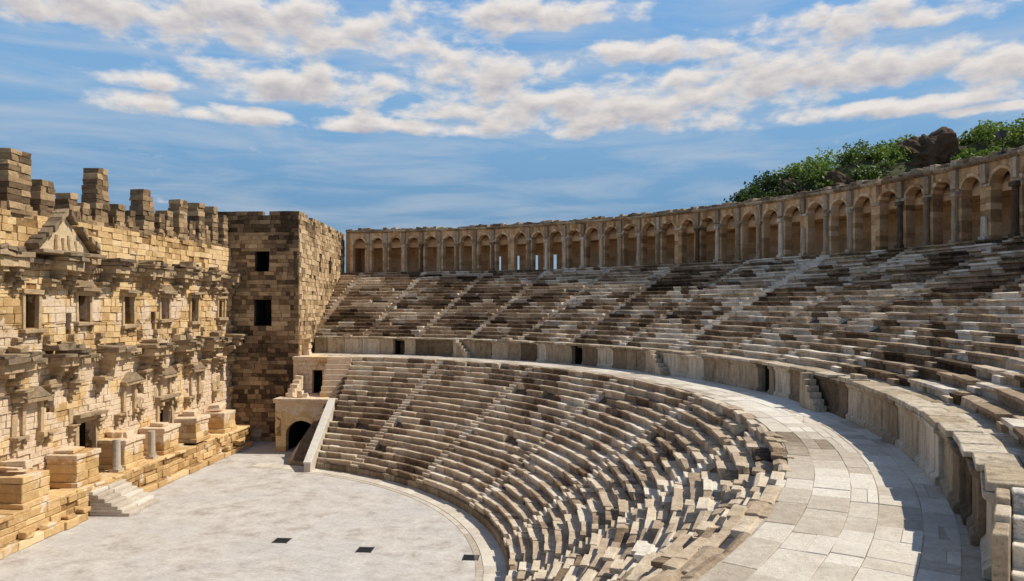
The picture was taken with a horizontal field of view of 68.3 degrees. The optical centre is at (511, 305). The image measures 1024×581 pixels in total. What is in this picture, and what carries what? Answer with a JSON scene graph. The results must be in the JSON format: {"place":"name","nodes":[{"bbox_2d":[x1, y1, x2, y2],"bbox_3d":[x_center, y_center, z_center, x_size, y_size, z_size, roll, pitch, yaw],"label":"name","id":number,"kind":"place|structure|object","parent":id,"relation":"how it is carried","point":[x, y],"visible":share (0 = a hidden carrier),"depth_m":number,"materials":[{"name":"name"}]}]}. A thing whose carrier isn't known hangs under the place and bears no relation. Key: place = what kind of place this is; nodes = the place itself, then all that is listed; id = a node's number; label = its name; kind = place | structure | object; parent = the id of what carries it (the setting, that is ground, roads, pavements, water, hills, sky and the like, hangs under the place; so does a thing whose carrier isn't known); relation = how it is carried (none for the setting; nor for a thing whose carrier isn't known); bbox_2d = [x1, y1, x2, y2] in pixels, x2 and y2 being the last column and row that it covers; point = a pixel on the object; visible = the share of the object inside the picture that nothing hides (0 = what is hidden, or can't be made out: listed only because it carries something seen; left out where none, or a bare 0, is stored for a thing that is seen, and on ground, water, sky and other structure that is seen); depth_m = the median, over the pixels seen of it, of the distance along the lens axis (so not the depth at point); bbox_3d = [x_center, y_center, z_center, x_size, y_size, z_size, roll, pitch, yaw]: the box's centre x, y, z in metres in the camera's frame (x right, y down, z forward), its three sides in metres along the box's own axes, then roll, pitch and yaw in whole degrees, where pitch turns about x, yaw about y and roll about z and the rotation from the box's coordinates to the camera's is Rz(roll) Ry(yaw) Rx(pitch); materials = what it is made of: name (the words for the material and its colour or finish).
{"place":"outdoors","nodes":[
{"label":"outdoors","id":0,"kind":"place"},
{"bbox_2d":[0,441,483,580],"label":"orchestra floor","id":1,"kind":"structure","parent":0,"point":[231,518],"depth_m":44.01,"materials":[{"name":"grey stone"}]},
{"bbox_2d":[0,209,231,472],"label":"facade wall","id":2,"kind":"structure","parent":1,"relation":"on","point":[58,314],"depth_m":54.83,"materials":[{"name":"beige stone"}]},
{"bbox_2d":[25,295,162,446],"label":"openings","id":3,"kind":"object","parent":2,"relation":"attached to","point":[82,433],"visible":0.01,"depth_m":53.32,"materials":[{"name":"black"}]},
{"bbox_2d":[0,148,229,248],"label":"broken piers","id":4,"kind":"structure","parent":2,"relation":"on","point":[23,195],"depth_m":54.48,"materials":[{"name":"beige stone"}]},
{"bbox_2d":[89,479,158,516],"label":"stone staircase","id":5,"kind":"structure","parent":1,"relation":"on","point":[122,497],"depth_m":49.48,"materials":[{"name":"beige stone"}]},
{"bbox_2d":[0,402,252,559],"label":"stage podium","id":6,"kind":"object","parent":1,"relation":"on","point":[37,505],"visible":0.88,"depth_m":50.08,"materials":[{"name":"beige stone"}]},
{"bbox_2d":[109,439,123,472],"bbox_3d":[-27.672,10.485,52.870,0.720,2.250,0.732,0,0,4],"label":"column stump","id":7,"kind":"object","parent":6,"relation":"on","point":[116,460],"visible":1,"depth_m":52.65,"materials":[{"name":"beige stone"}]},
{"bbox_2d":[0,209,246,455],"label":"carved trim","id":8,"kind":"structure","parent":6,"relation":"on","point":[62,247],"depth_m":52.68,"materials":[{"name":"stone"}]},
{"bbox_2d":[144,430,158,458],"bbox_3d":[-27.371,10.560,57.361,0.720,2.100,0.737,0,0,4],"label":"column stump","id":9,"kind":"object","parent":6,"relation":"on","point":[151,454],"visible":0.99,"depth_m":57.13,"materials":[{"name":"beige stone"}]},
{"bbox_2d":[218,211,344,441],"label":"stone tower","id":10,"kind":"structure","parent":1,"relation":"on","point":[290,264],"depth_m":75.14,"materials":[{"name":"beige stone"}]},
{"bbox_2d":[271,538,291,542],"bbox_3d":[-13.224,13.498,43.398,0.860,0.045,0.930,0,0,4],"label":"drain grate","id":11,"kind":"object","parent":1,"relation":"on","point":[281,540],"visible":1,"depth_m":43.38,"materials":[{"name":"metal"}]},
{"bbox_2d":[273,338,362,451],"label":"parodos gateway","id":12,"kind":"object","parent":1,"relation":"on","point":[304,400],"visible":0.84,"depth_m":72.27,"materials":[{"name":"beige stone"}]},
{"bbox_2d":[303,399,334,471],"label":"stair parapet","id":13,"kind":"structure","parent":1,"relation":"on","point":[317,442],"depth_m":64.04,"materials":[{"name":"beige stone"}]},
{"bbox_2d":[355,547,374,552],"bbox_3d":[-8.123,13.498,41.752,0.860,0.045,0.930,0,0,4],"label":"drain grate","id":14,"kind":"object","parent":1,"relation":"on","point":[365,549],"visible":1,"depth_m":41.76,"materials":[{"name":"metal"}]},
{"bbox_2d":[246,463,507,580],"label":"orchestra kerb","id":15,"kind":"structure","parent":1,"relation":"on","point":[494,567],"depth_m":47.87,"materials":[{"name":"beige stone"}]},
{"bbox_2d":[316,462,509,574],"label":"orchestra parapet","id":16,"kind":"structure","parent":1,"relation":"on","point":[492,529],"depth_m":53.68,"materials":[{"name":"stone"}]},
{"bbox_2d":[462,554,479,560],"bbox_3d":[-2.197,13.498,40.453,0.860,0.045,0.930,0,0,4],"label":"drain grate","id":17,"kind":"object","parent":1,"relation":"on","point":[469,557],"visible":1,"depth_m":40.43,"materials":[{"name":"metal"}]},
{"bbox_2d":[287,356,794,580],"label":"seating tier","id":18,"kind":"object","parent":1,"relation":"on","point":[555,474],"visible":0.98,"depth_m":44.54,"materials":[{"name":"stone"}]},
{"bbox_2d":[0,0,1023,271],"label":"sky","id":19,"kind":"structure","parent":0,"point":[344,115],"materials":[{"name":"blue"}]},
{"bbox_2d":[312,353,991,580],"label":"walkway","id":20,"kind":"structure","parent":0,"point":[859,503],"depth_m":18.42,"materials":[{"name":"grey stone"}]},
{"bbox_2d":[454,339,472,357],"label":"stone staircase","id":21,"kind":"structure","parent":20,"relation":"on","point":[460,350],"depth_m":72.88,"materials":[{"name":"beige stone"}]},
{"bbox_2d":[647,350,669,375],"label":"stone staircase","id":22,"kind":"structure","parent":20,"relation":"on","point":[655,365],"depth_m":55.06,"materials":[{"name":"beige stone"}]},
{"bbox_2d":[314,235,1023,446],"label":"seating tier","id":23,"kind":"object","parent":20,"relation":"on","point":[944,322],"visible":0.96,"depth_m":55.33,"materials":[{"name":"stone"}]},
{"bbox_2d":[345,145,1023,272],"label":"arcaded gallery","id":24,"kind":"object","parent":23,"relation":"on","point":[971,198],"visible":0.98,"depth_m":71.29,"materials":[{"name":"stone"}]},
{"bbox_2d":[995,130,1006,154],"bbox_3d":[31.129,-10.345,48.020,0.511,1.510,0.527,0,0,4],"label":"floodlight","id":25,"kind":"object","parent":24,"relation":"on","point":[1002,134],"visible":0.93,"depth_m":47.84,"materials":[{"name":"metal"}]},
{"bbox_2d":[314,335,1023,579],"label":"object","id":26,"kind":"structure","parent":20,"relation":"on","point":[967,462],"depth_m":30.35,"materials":[{"name":"stone"}]},
{"bbox_2d":[395,339,768,390],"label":"door passages","id":27,"kind":"object","parent":26,"relation":"in","point":[578,355],"depth_m":65.23,"materials":[{"name":"black"}]},
{"bbox_2d":[800,372,826,411],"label":"stone staircase","id":28,"kind":"structure","parent":20,"relation":"on","point":[811,399],"depth_m":36.42,"materials":[{"name":"grey stone"}]},
{"bbox_2d":[991,487,1023,580],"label":"marble steps","id":29,"kind":"structure","parent":20,"relation":"on","point":[1001,549],"depth_m":12.38,"materials":[{"name":"grey stone"}]},
{"bbox_2d":[756,135,1023,196],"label":"hill","id":30,"kind":"structure","parent":0,"point":[901,166],"depth_m":113.35,"materials":[{"name":"green plant"}]},
{"bbox_2d":[768,177,807,195],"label":"rock outcrop","id":31,"kind":"object","parent":30,"relation":"on","point":[790,179],"visible":0.32,"depth_m":113.17,"materials":[{"name":"grey stone"}]},
{"bbox_2d":[819,170,856,188],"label":"rock outcrop","id":32,"kind":"object","parent":30,"relation":"on","point":[838,177],"visible":0.23,"depth_m":110.49,"materials":[{"name":"stone"}]},
{"bbox_2d":[723,114,1023,202],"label":"bushes","id":33,"kind":"object","parent":30,"relation":"on","point":[885,151],"visible":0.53,"depth_m":114.46,"materials":[{"name":"green plant"}]},
{"bbox_2d":[893,126,965,166],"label":"rock outcrop","id":34,"kind":"object","parent":30,"relation":"on","point":[940,145],"visible":0.49,"depth_m":111.35,"materials":[{"name":"stone"}]}
]}

